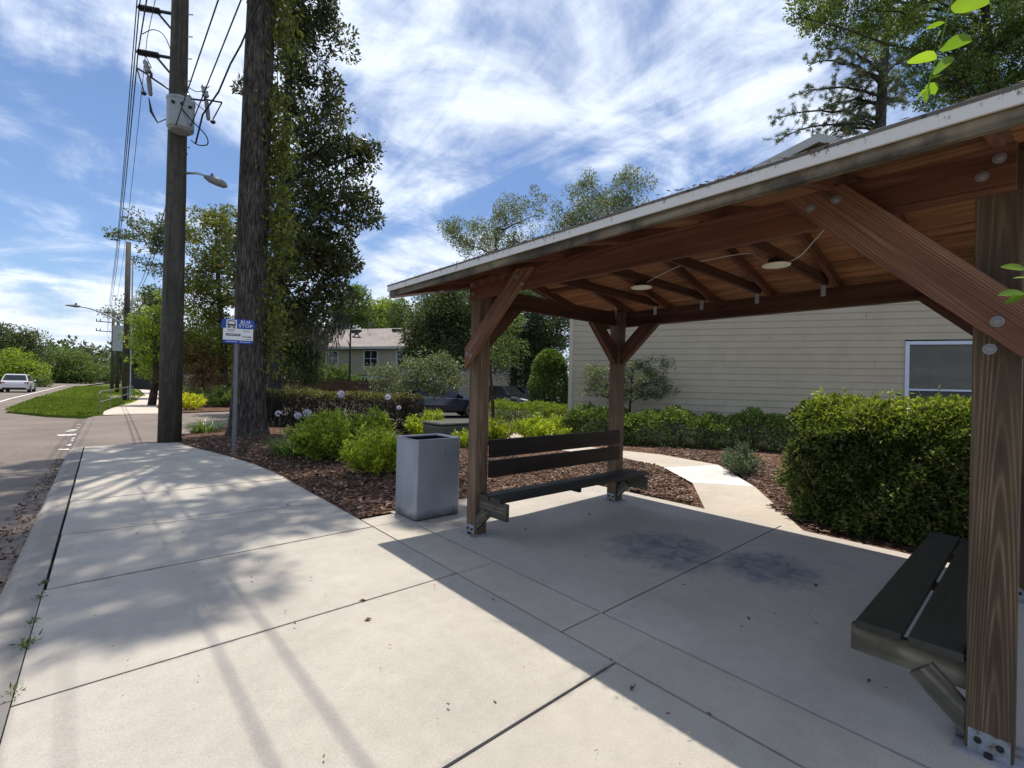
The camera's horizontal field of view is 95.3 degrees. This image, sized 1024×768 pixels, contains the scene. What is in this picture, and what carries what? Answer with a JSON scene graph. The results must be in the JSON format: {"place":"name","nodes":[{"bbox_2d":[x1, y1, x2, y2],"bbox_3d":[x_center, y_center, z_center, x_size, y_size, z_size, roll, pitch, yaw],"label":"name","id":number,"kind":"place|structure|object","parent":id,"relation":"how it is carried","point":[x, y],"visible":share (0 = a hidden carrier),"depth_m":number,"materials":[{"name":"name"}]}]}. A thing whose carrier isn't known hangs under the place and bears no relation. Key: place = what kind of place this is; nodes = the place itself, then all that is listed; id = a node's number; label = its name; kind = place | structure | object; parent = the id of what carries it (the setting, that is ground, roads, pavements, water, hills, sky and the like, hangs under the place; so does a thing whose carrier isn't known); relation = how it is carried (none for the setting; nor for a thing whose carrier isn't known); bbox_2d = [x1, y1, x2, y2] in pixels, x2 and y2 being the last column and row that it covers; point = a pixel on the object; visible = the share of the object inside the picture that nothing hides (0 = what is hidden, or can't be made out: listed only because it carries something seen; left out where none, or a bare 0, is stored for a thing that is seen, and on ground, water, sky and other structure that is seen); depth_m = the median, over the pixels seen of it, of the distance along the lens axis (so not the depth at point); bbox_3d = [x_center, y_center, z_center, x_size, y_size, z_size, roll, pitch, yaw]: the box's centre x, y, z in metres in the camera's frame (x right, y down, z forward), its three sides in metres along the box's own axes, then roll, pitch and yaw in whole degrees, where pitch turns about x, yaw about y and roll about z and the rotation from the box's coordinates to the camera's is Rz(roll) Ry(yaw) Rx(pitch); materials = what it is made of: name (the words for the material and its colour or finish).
{"place":"outdoors","nodes":[
{"label":"outdoors","id":0,"kind":"place"},
{"bbox_2d":[0,380,114,594],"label":"road","id":1,"kind":"structure","parent":0,"point":[30,451],"depth_m":9.00,"materials":[{"name":"grey asphalt"}]},
{"bbox_2d":[0,374,35,391],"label":"car","id":2,"kind":"object","parent":1,"relation":"on","point":[8,382],"visible":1,"depth_m":40.63,"materials":[{"name":"grey paint"}]},
{"bbox_2d":[0,458,63,590],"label":"leaf litter","id":3,"kind":"object","parent":1,"relation":"on","point":[24,520],"visible":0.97,"depth_m":5.22,"materials":[{"name":"brown plant"}]},
{"bbox_2d":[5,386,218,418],"bbox_3d":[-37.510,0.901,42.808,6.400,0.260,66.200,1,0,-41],"label":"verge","id":4,"kind":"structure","parent":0,"point":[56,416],"depth_m":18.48,"materials":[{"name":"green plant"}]},
{"bbox_2d":[65,242,133,399],"bbox_3d":[-24.575,-3.761,27.827,3.029,9.951,0.417,1,0,-41],"label":"utility pole","id":5,"kind":"object","parent":4,"relation":"on","point":[125,367],"visible":0.84,"depth_m":28.55,"materials":[{"name":"brown wood"}]},
{"bbox_2d":[84,309,114,388],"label":"utility pole","id":6,"kind":"object","parent":4,"relation":"on","point":[112,367],"visible":0.86,"depth_m":49.99,"materials":[{"name":"brown wood"}]},
{"bbox_2d":[112,316,122,392],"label":"utility pole","id":7,"kind":"object","parent":4,"relation":"on","point":[117,345],"visible":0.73,"depth_m":42.37,"materials":[{"name":"brown wood"}]},
{"bbox_2d":[102,390,158,414],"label":"pavement","id":8,"kind":"structure","parent":0,"point":[140,406],"depth_m":22.15,"materials":[{"name":"concrete"}]},
{"bbox_2d":[99,386,132,412],"bbox_3d":[-20.459,0.675,24.368,0.086,0.949,15.010,1,0,-35],"label":"railing","id":9,"kind":"object","parent":8,"relation":"on","point":[100,401],"visible":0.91,"depth_m":21.23,"materials":[{"name":"metal"}]},
{"bbox_2d":[117,290,161,404],"bbox_3d":[-19.137,-1.924,24.700,2.892,6.359,2.253,1,0,-7],"label":"tree","id":10,"kind":"object","parent":8,"relation":"on","point":[149,332],"visible":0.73,"depth_m":24.58,"materials":[{"name":"green plant"}]},
{"bbox_2d":[129,372,158,390],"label":"screen fence","id":11,"kind":"object","parent":8,"relation":"on","point":[139,383],"visible":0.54,"depth_m":57.73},
{"bbox_2d":[122,283,184,378],"bbox_3d":[-25.304,-2.981,33.113,3.794,8.212,3.820,1,0,-41],"label":"tree","id":12,"kind":"object","parent":8,"relation":"on","point":[149,300],"visible":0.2,"depth_m":32.26,"materials":[{"name":"green plant"}]},
{"bbox_2d":[182,404,229,412],"bbox_3d":[-20.155,1.216,31.743,4.219,0.220,26.306,1,0,-34],"label":"mulch bed","id":13,"kind":"object","parent":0,"point":[204,408],"visible":0.05,"depth_m":21.92,"materials":[{"name":"brown wood"}]},
{"bbox_2d":[182,391,206,409],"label":"shrub","id":14,"kind":"object","parent":13,"relation":"on","point":[188,403],"visible":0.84,"depth_m":21.63,"materials":[{"name":"yellow plant"}]},
{"bbox_2d":[163,203,236,390],"bbox_3d":[-17.365,-4.641,26.959,4.867,11.838,4.614,1,0,-41],"label":"tree","id":15,"kind":"object","parent":13,"relation":"on","point":[201,285],"visible":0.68,"depth_m":26.34,"materials":[{"name":"green plant"}]},
{"bbox_2d":[183,341,231,393],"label":"photinia shrub","id":16,"kind":"object","parent":13,"relation":"on","point":[205,376],"visible":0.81,"depth_m":25.71,"materials":[{"name":"grey plant"}]},
{"bbox_2d":[183,302,231,388],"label":"tree","id":17,"kind":"object","parent":13,"relation":"on","point":[199,314],"visible":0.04,"depth_m":35.80,"materials":[{"name":"green plant"}]},
{"bbox_2d":[194,384,230,406],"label":"shrub","id":18,"kind":"object","parent":13,"relation":"on","point":[223,397],"visible":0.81,"depth_m":24.20,"materials":[{"name":"green plant"}]},
{"bbox_2d":[70,404,422,448],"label":"driveway","id":19,"kind":"structure","parent":0,"point":[109,430],"depth_m":13.92,"materials":[{"name":"concrete"}]},
{"bbox_2d":[266,322,334,389],"bbox_3d":[-13.868,-1.846,29.893,4.615,6.445,4.312,1,0,-41],"label":"tree","id":20,"kind":"object","parent":19,"relation":"on","point":[307,371],"visible":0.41,"depth_m":29.50,"materials":[{"name":"green plant"}]},
{"bbox_2d":[6,382,558,415],"bbox_3d":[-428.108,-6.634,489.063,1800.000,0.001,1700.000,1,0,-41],"label":"ground","id":21,"kind":"structure","parent":0,"point":[102,384],"depth_m":85.07,"materials":[{"name":"green plant"}]},
{"bbox_2d":[0,346,53,380],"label":"tree","id":22,"kind":"object","parent":21,"relation":"on","point":[10,363],"visible":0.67,"depth_m":63.49,"materials":[{"name":"green plant"}]},
{"bbox_2d":[0,322,58,372],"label":"tree","id":23,"kind":"object","parent":21,"relation":"on","point":[18,340],"visible":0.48,"depth_m":71.89,"materials":[{"name":"green plant"}]},
{"bbox_2d":[0,447,82,744],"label":"kerb","id":24,"kind":"structure","parent":21,"relation":"on","point":[19,606],"depth_m":3.40,"materials":[{"name":"concrete"}]},
{"bbox_2d":[31,375,54,386],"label":"bush","id":25,"kind":"object","parent":21,"relation":"on","point":[42,381],"visible":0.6,"depth_m":60.03,"materials":[{"name":"green plant"}]},
{"bbox_2d":[36,344,103,384],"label":"tree","id":26,"kind":"object","parent":21,"relation":"on","point":[72,367],"visible":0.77,"depth_m":90.73,"materials":[{"name":"green plant"}]},
{"bbox_2d":[33,334,133,370],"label":"woods","id":27,"kind":"object","parent":21,"relation":"on","point":[102,356],"visible":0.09,"depth_m":218.16,"materials":[{"name":"green plant"}]},
{"bbox_2d":[92,363,121,383],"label":"tree","id":28,"kind":"object","parent":21,"relation":"on","point":[103,379],"visible":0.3,"depth_m":109.50,"materials":[{"name":"green plant"}]},
{"bbox_2d":[97,292,150,371],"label":"tree","id":29,"kind":"object","parent":21,"relation":"on","point":[119,313],"visible":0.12,"depth_m":59.01,"materials":[{"name":"green plant"}]},
{"bbox_2d":[102,342,149,381],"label":"tree","id":30,"kind":"object","parent":21,"relation":"on","point":[134,366],"visible":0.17,"depth_m":68.66,"materials":[{"name":"green plant"}]},
{"bbox_2d":[319,362,367,392],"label":"bush","id":31,"kind":"object","parent":21,"relation":"on","point":[337,373],"visible":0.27,"depth_m":43.15,"materials":[{"name":"green plant"}]},
{"bbox_2d":[321,281,384,328],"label":"tree","id":32,"kind":"object","parent":21,"relation":"on","point":[361,313],"visible":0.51,"depth_m":61.07,"materials":[{"name":"green plant"}]},
{"bbox_2d":[357,296,398,328],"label":"tree","id":33,"kind":"object","parent":21,"relation":"on","point":[382,303],"visible":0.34,"depth_m":64.55,"materials":[{"name":"green plant"}]},
{"bbox_2d":[382,297,414,327],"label":"tree","id":34,"kind":"object","parent":21,"relation":"on","point":[396,307],"visible":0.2,"depth_m":57.23,"materials":[{"name":"green plant"}]},
{"bbox_2d":[762,10,928,144],"bbox_3d":[21.730,-12.018,29.992,10.747,28.195,5.682,1,0,2],"label":"pine tree","id":35,"kind":"object","parent":21,"relation":"on","point":[882,100],"visible":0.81,"depth_m":30.21,"materials":[{"name":"green plant"}]},
{"bbox_2d":[782,0,1023,112],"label":"oak tree","id":36,"kind":"object","parent":21,"relation":"on","point":[974,65],"visible":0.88,"depth_m":16.82,"materials":[{"name":"green plant"}]},
{"bbox_2d":[0,442,800,767],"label":"pavement","id":37,"kind":"structure","parent":0,"point":[228,664],"depth_m":2.52,"materials":[{"name":"concrete"}]},
{"bbox_2d":[11,448,83,705],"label":"joint sand","id":38,"kind":"structure","parent":37,"relation":"on","point":[53,559],"depth_m":4.55,"materials":[{"name":"black sand"}]},
{"bbox_2d":[330,394,562,424],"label":"parking lot","id":39,"kind":"structure","parent":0,"point":[450,416],"depth_m":22.45,"materials":[{"name":"grey asphalt"}]},
{"bbox_2d":[266,378,393,402],"bbox_3d":[-13.811,0.451,34.510,13.060,1.652,0.067,1,0,13],"label":"picket fence","id":40,"kind":"object","parent":39,"relation":"on","point":[336,385],"visible":0.1,"depth_m":34.16,"materials":[{"name":"black metal"}]},
{"bbox_2d":[300,325,541,397],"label":"apartment building","id":41,"kind":"structure","parent":39,"relation":"on","point":[378,345],"depth_m":49.09,"materials":[{"name":"beige"}]},
{"bbox_2d":[363,350,377,366],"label":"window","id":42,"kind":"structure","parent":41,"relation":"in","point":[370,356],"depth_m":48.84,"materials":[{"name":"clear glass"}]},
{"bbox_2d":[381,380,468,416],"bbox_3d":[-3.506,0.666,21.199,4.712,1.620,2.081,1,0,-20],"label":"car","id":43,"kind":"object","parent":39,"relation":"on","point":[455,402],"visible":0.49,"depth_m":20.50,"materials":[{"name":"blue paint"}]},
{"bbox_2d":[395,289,499,379],"bbox_3d":[-4.299,-2.783,31.074,6.436,8.772,6.141,1,0,-41],"label":"oak tree","id":44,"kind":"object","parent":39,"relation":"on","point":[444,323],"visible":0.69,"depth_m":29.75,"materials":[{"name":"green plant"}]},
{"bbox_2d":[430,184,558,292],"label":"live oak","id":45,"kind":"object","parent":39,"relation":"on","point":[495,231],"visible":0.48,"depth_m":45.37,"materials":[{"name":"green plant"}]},
{"bbox_2d":[489,386,537,409],"bbox_3d":[-0.412,0.844,30.004,4.412,1.450,1.994,1,0,37],"label":"car","id":46,"kind":"object","parent":39,"relation":"on","point":[513,393],"visible":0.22,"depth_m":29.26,"materials":[{"name":"black paint"}]},
{"bbox_2d":[491,290,569,388],"bbox_3d":[0.775,-3.062,33.843,8.493,9.573,5.344,1,0,-1],"label":"oak tree","id":47,"kind":"object","parent":39,"relation":"on","point":[537,336],"visible":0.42,"depth_m":32.94,"materials":[{"name":"green plant"}]},
{"bbox_2d":[527,348,568,417],"bbox_3d":[1.756,-0.055,21.997,2.205,3.313,2.202,1,0,-41],"label":"round bush","id":48,"kind":"object","parent":39,"relation":"on","point":[551,362],"visible":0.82,"depth_m":21.46,"materials":[{"name":"green plant"}]},
{"bbox_2d":[545,164,659,232],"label":"live oak","id":49,"kind":"object","parent":39,"relation":"on","point":[598,199],"visible":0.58,"depth_m":45.07,"materials":[{"name":"green plant"}]},
{"bbox_2d":[0,0,1023,384],"label":"sky","id":50,"kind":"structure","parent":0,"point":[470,102],"materials":[{"name":"blue"}]},
{"bbox_2d":[178,423,969,562],"bbox_3d":[5.876,1.760,10.888,20.750,0.256,24.600,1,0,-41],"label":"mulch bed","id":51,"kind":"object","parent":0,"point":[773,457],"visible":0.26,"depth_m":7.36,"materials":[{"name":"brown wood"}]},
{"bbox_2d":[136,0,227,442],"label":"utility pole","id":52,"kind":"object","parent":51,"relation":"on","point":[169,428],"visible":0.95,"depth_m":10.78,"materials":[{"name":"brown wood"}]},
{"bbox_2d":[108,0,137,326],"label":"power line","id":53,"kind":"object","parent":52,"relation":"attached to","point":[127,124],"visible":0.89,"depth_m":16.04,"materials":[{"name":"black metal"}]},
{"bbox_2d":[107,0,140,329],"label":"power line","id":54,"kind":"object","parent":52,"relation":"attached to","point":[128,128],"visible":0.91,"depth_m":14.64,"materials":[{"name":"black metal"}]},
{"bbox_2d":[107,0,146,338],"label":"power line","id":55,"kind":"object","parent":52,"relation":"attached to","point":[130,131],"visible":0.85,"depth_m":13.21,"materials":[{"name":"black metal"}]},
{"bbox_2d":[112,0,155,320],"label":"power line","id":56,"kind":"object","parent":52,"relation":"attached to","point":[136,142],"visible":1,"depth_m":14.13,"materials":[{"name":"black metal"}]},
{"bbox_2d":[175,0,218,125],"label":"power line","id":57,"kind":"object","parent":52,"relation":"attached to","point":[198,59],"visible":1,"depth_m":8.33,"materials":[{"name":"black metal"}]},
{"bbox_2d":[190,0,241,125],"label":"power line","id":58,"kind":"object","parent":52,"relation":"attached to","point":[217,59],"visible":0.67,"depth_m":8.46,"materials":[{"name":"black metal"}]},
{"bbox_2d":[195,0,260,143],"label":"service cable","id":59,"kind":"object","parent":52,"relation":"attached to","point":[230,63],"visible":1,"depth_m":10.23,"materials":[{"name":"black metal"}]},
{"bbox_2d":[182,417,227,432],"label":"agapanthus","id":60,"kind":"object","parent":51,"relation":"on","point":[203,427],"visible":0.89,"depth_m":12.72,"materials":[{"name":"green plant"}]},
{"bbox_2d":[222,318,254,456],"bbox_3d":[-5.315,0.101,9.016,0.550,2.705,0.051,1,0,-30],"label":"bus stop sign","id":61,"kind":"object","parent":51,"relation":"on","point":[236,332],"visible":1,"depth_m":9.00,"materials":[{"name":"metal"}]},
{"bbox_2d":[224,0,275,436],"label":"pine tree","id":62,"kind":"object","parent":51,"relation":"on","point":[252,419],"visible":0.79,"depth_m":12.18,"materials":[{"name":"brown plant"}]},
{"bbox_2d":[241,0,313,422],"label":"climbing vine","id":63,"kind":"object","parent":62,"relation":"attached to","point":[278,145],"visible":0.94,"depth_m":12.57,"materials":[{"name":"green plant"}]},
{"bbox_2d":[243,409,311,454],"bbox_3d":[-4.406,0.948,9.367,1.743,0.896,1.755,1,0,-41],"label":"agapanthus","id":64,"kind":"object","parent":51,"relation":"on","point":[281,442],"visible":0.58,"depth_m":9.39,"materials":[{"name":"green plant"}]},
{"bbox_2d":[266,440,303,457],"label":"agapanthus","id":65,"kind":"object","parent":51,"relation":"on","point":[288,455],"visible":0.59,"depth_m":8.88,"materials":[{"name":"green plant"}]},
{"bbox_2d":[212,0,387,417],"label":"magnolia tree","id":66,"kind":"object","parent":51,"relation":"on","point":[327,258],"visible":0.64,"depth_m":19.00,"materials":[{"name":"green plant"}]},
{"bbox_2d":[303,320,350,369],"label":"hanging moss","id":67,"kind":"object","parent":66,"relation":"hanging from","point":[325,332],"visible":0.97,"depth_m":18.93,"materials":[{"name":"grey plant"}]},
{"bbox_2d":[327,310,351,348],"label":"hanging moss","id":68,"kind":"object","parent":66,"relation":"hanging from","point":[344,318],"visible":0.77,"depth_m":19.47,"materials":[{"name":"grey plant"}]},
{"bbox_2d":[283,407,387,462],"bbox_3d":[-3.351,0.945,8.955,2.068,1.044,2.040,1,0,-41],"label":"shrub","id":69,"kind":"object","parent":51,"relation":"on","point":[312,436],"visible":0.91,"depth_m":8.49,"materials":[{"name":"green plant"}]},
{"bbox_2d":[266,388,425,433],"bbox_3d":[-5.734,0.790,14.765,6.530,1.311,1.501,1,0,18],"label":"hedge","id":70,"kind":"object","parent":51,"relation":"on","point":[316,399],"visible":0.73,"depth_m":14.26,"materials":[{"name":"green plant"}]},
{"bbox_2d":[336,430,398,475],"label":"shrub","id":71,"kind":"object","parent":51,"relation":"on","point":[371,455],"visible":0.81,"depth_m":7.35,"materials":[{"name":"green plant"}]},
{"bbox_2d":[345,405,395,441],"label":"shrub","id":72,"kind":"object","parent":51,"relation":"on","point":[376,419],"visible":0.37,"depth_m":10.09,"materials":[{"name":"green plant"}]},
{"bbox_2d":[362,345,469,409],"bbox_3d":[-3.135,0.006,15.438,3.480,2.972,1.976,1,0,1],"label":"crape myrtle","id":73,"kind":"object","parent":51,"relation":"on","point":[423,381],"visible":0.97,"depth_m":15.29,"materials":[{"name":"green plant"}]},
{"bbox_2d":[403,408,444,434],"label":"shrub","id":74,"kind":"object","parent":51,"relation":"on","point":[414,424],"visible":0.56,"depth_m":12.77,"materials":[{"name":"green plant"}]},
{"bbox_2d":[422,419,468,436],"bbox_3d":[-1.643,1.246,12.537,1.240,0.500,0.940,1,0,-41],"label":"utility box","id":75,"kind":"object","parent":51,"relation":"on","point":[446,427],"visible":0.59,"depth_m":12.14,"materials":[{"name":"grey metal"}]},
{"bbox_2d":[451,428,468,447],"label":"shrub","id":76,"kind":"object","parent":51,"relation":"on","point":[463,441],"visible":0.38,"depth_m":10.79,"materials":[{"name":"green plant"}]},
{"bbox_2d":[468,312,531,419],"bbox_3d":[-0.380,-0.442,12.534,1.728,3.994,1.872,1,0,-41],"label":"sapling","id":77,"kind":"object","parent":51,"relation":"on","point":[497,349],"visible":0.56,"depth_m":12.57,"materials":[{"name":"green plant"}]},
{"bbox_2d":[488,415,516,442],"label":"shrub","id":78,"kind":"object","parent":51,"relation":"on","point":[501,431],"visible":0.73,"depth_m":11.52,"materials":[{"name":"green plant"}]},
{"bbox_2d":[489,397,567,421],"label":"hedge","id":79,"kind":"object","parent":51,"relation":"on","point":[536,404],"visible":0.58,"depth_m":18.44,"materials":[{"name":"green plant"}]},
{"bbox_2d":[507,411,574,436],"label":"shrub","id":80,"kind":"object","parent":51,"relation":"on","point":[539,427],"visible":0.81,"depth_m":12.44,"materials":[{"name":"green plant"}]},
{"bbox_2d":[554,458,694,504],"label":"bark mulch","id":81,"kind":"object","parent":51,"relation":"on","point":[660,476],"visible":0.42,"depth_m":7.60,"materials":[{"name":"brown wood"}]},
{"bbox_2d":[576,352,681,440],"bbox_3d":[3.189,0.344,12.773,2.632,2.464,1.706,1,0,-21],"label":"loose shrub","id":82,"kind":"object","parent":51,"relation":"on","point":[659,380],"visible":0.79,"depth_m":12.69,"materials":[{"name":"green plant"}]},
{"bbox_2d":[556,401,821,452],"bbox_3d":[4.997,1.112,11.877,7.705,1.194,1.376,1,0,14],"label":"hedge","id":83,"kind":"object","parent":51,"relation":"on","point":[574,416],"visible":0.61,"depth_m":11.70,"materials":[{"name":"green plant"}]},
{"bbox_2d":[718,441,766,476],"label":"shrub","id":84,"kind":"object","parent":51,"relation":"on","point":[742,464],"visible":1,"depth_m":8.09,"materials":[{"name":"green plant"}]},
{"bbox_2d":[652,446,848,533],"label":"bark mulch","id":85,"kind":"object","parent":51,"relation":"on","point":[758,478],"visible":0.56,"depth_m":8.09,"materials":[{"name":"brown wood"}]},
{"bbox_2d":[568,133,972,451],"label":"apartment building","id":86,"kind":"structure","parent":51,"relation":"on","point":[783,363],"depth_m":12.40,"materials":[{"name":"beige"}]},
{"bbox_2d":[904,341,971,439],"bbox_3d":[10.541,0.154,11.474,1.600,2.390,0.405,1,0,19],"label":"window","id":87,"kind":"structure","parent":86,"relation":"in","point":[929,365],"depth_m":11.39,"materials":[{"name":"grey glass"}]},
{"bbox_2d":[770,385,970,546],"bbox_3d":[4.715,0.831,4.700,1.755,1.666,3.705,1,0,-41],"label":"hedge","id":88,"kind":"object","parent":51,"relation":"on","point":[866,470],"visible":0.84,"depth_m":4.83,"materials":[{"name":"green plant"}]},
{"bbox_2d":[490,431,716,466],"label":"path","id":89,"kind":"structure","parent":0,"point":[663,460],"depth_m":9.70,"materials":[{"name":"concrete"}]},
{"bbox_2d":[361,514,924,767],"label":"border strip","id":90,"kind":"object","parent":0,"point":[796,735],"visible":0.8,"depth_m":2.49,"materials":[{"name":"concrete"}]},
{"bbox_2d":[390,485,1023,767],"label":"shelter slab","id":91,"kind":"structure","parent":0,"point":[610,559],"depth_m":3.51,"materials":[{"name":"concrete"}]},
{"bbox_2d":[395,433,459,520],"bbox_3d":[-0.974,1.049,5.400,0.590,0.886,0.496,1,0,-41],"label":"litter bin","id":92,"kind":"object","parent":91,"relation":"on","point":[427,476],"visible":1,"depth_m":5.21,"materials":[{"name":"paint"}]},
{"bbox_2d":[387,80,1023,767],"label":"bus shelter","id":93,"kind":"object","parent":91,"relation":"on","point":[927,210],"visible":1,"depth_m":2.29,"materials":[{"name":"red wood"}]},
{"bbox_2d":[475,430,648,530],"bbox_3d":[0.723,1.030,5.279,2.499,0.890,0.414,1,0,-41],"label":"bench","id":94,"kind":"object","parent":93,"relation":"attached to","point":[493,505],"visible":1,"depth_m":5.15,"materials":[{"name":"grey paint"}]},
{"bbox_2d":[647,229,823,282],"bbox_3d":[2.095,-1.119,3.663,0.349,0.360,2.444,1,0,-32],"label":"cable","id":95,"kind":"object","parent":93,"relation":"attached to","point":[745,253],"visible":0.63,"depth_m":4.06,"materials":[{"name":"grey plastic"}]},
{"bbox_2d":[762,257,790,268],"bbox_3d":[2.072,-0.949,3.658,0.203,0.054,0.203,1,0,-41],"label":"ceiling light","id":96,"kind":"object","parent":93,"relation":"attached to","point":[776,263],"visible":1,"depth_m":3.62,"materials":[{"name":"beige plastic"}]},
{"bbox_2d":[851,532,967,733],"bbox_3d":[2.728,1.070,2.901,2.395,0.890,0.500,1,0,-41],"label":"bench","id":97,"kind":"object","parent":93,"relation":"attached to","point":[929,652],"visible":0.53,"depth_m":2.29,"materials":[{"name":"grey paint"}]},
{"bbox_2d":[664,465,752,485],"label":"path","id":98,"kind":"structure","parent":0,"point":[712,474],"depth_m":8.00,"materials":[{"name":"concrete"}]},
{"bbox_2d":[693,483,801,529],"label":"path","id":99,"kind":"structure","parent":0,"point":[749,502],"depth_m":6.16,"materials":[{"name":"concrete"}]},
{"bbox_2d":[907,0,989,101],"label":"leafy twig","id":100,"kind":"object","parent":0,"point":[962,39],"visible":1,"depth_m":1.36,"materials":[{"name":"green plant"}]},
{"bbox_2d":[998,263,1023,303],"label":"leafy twig","id":101,"kind":"object","parent":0,"point":[1016,295],"visible":1,"depth_m":1.16,"materials":[{"name":"green plant"}]},
{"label":"lawn","id":102,"kind":"structure","parent":0,"visible":0},
{"bbox_2d":[99,203,189,281],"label":"live oak","id":103,"kind":"object","parent":102,"relation":"on","point":[151,235],"visible":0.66,"depth_m":45.42,"materials":[{"name":"green plant"}]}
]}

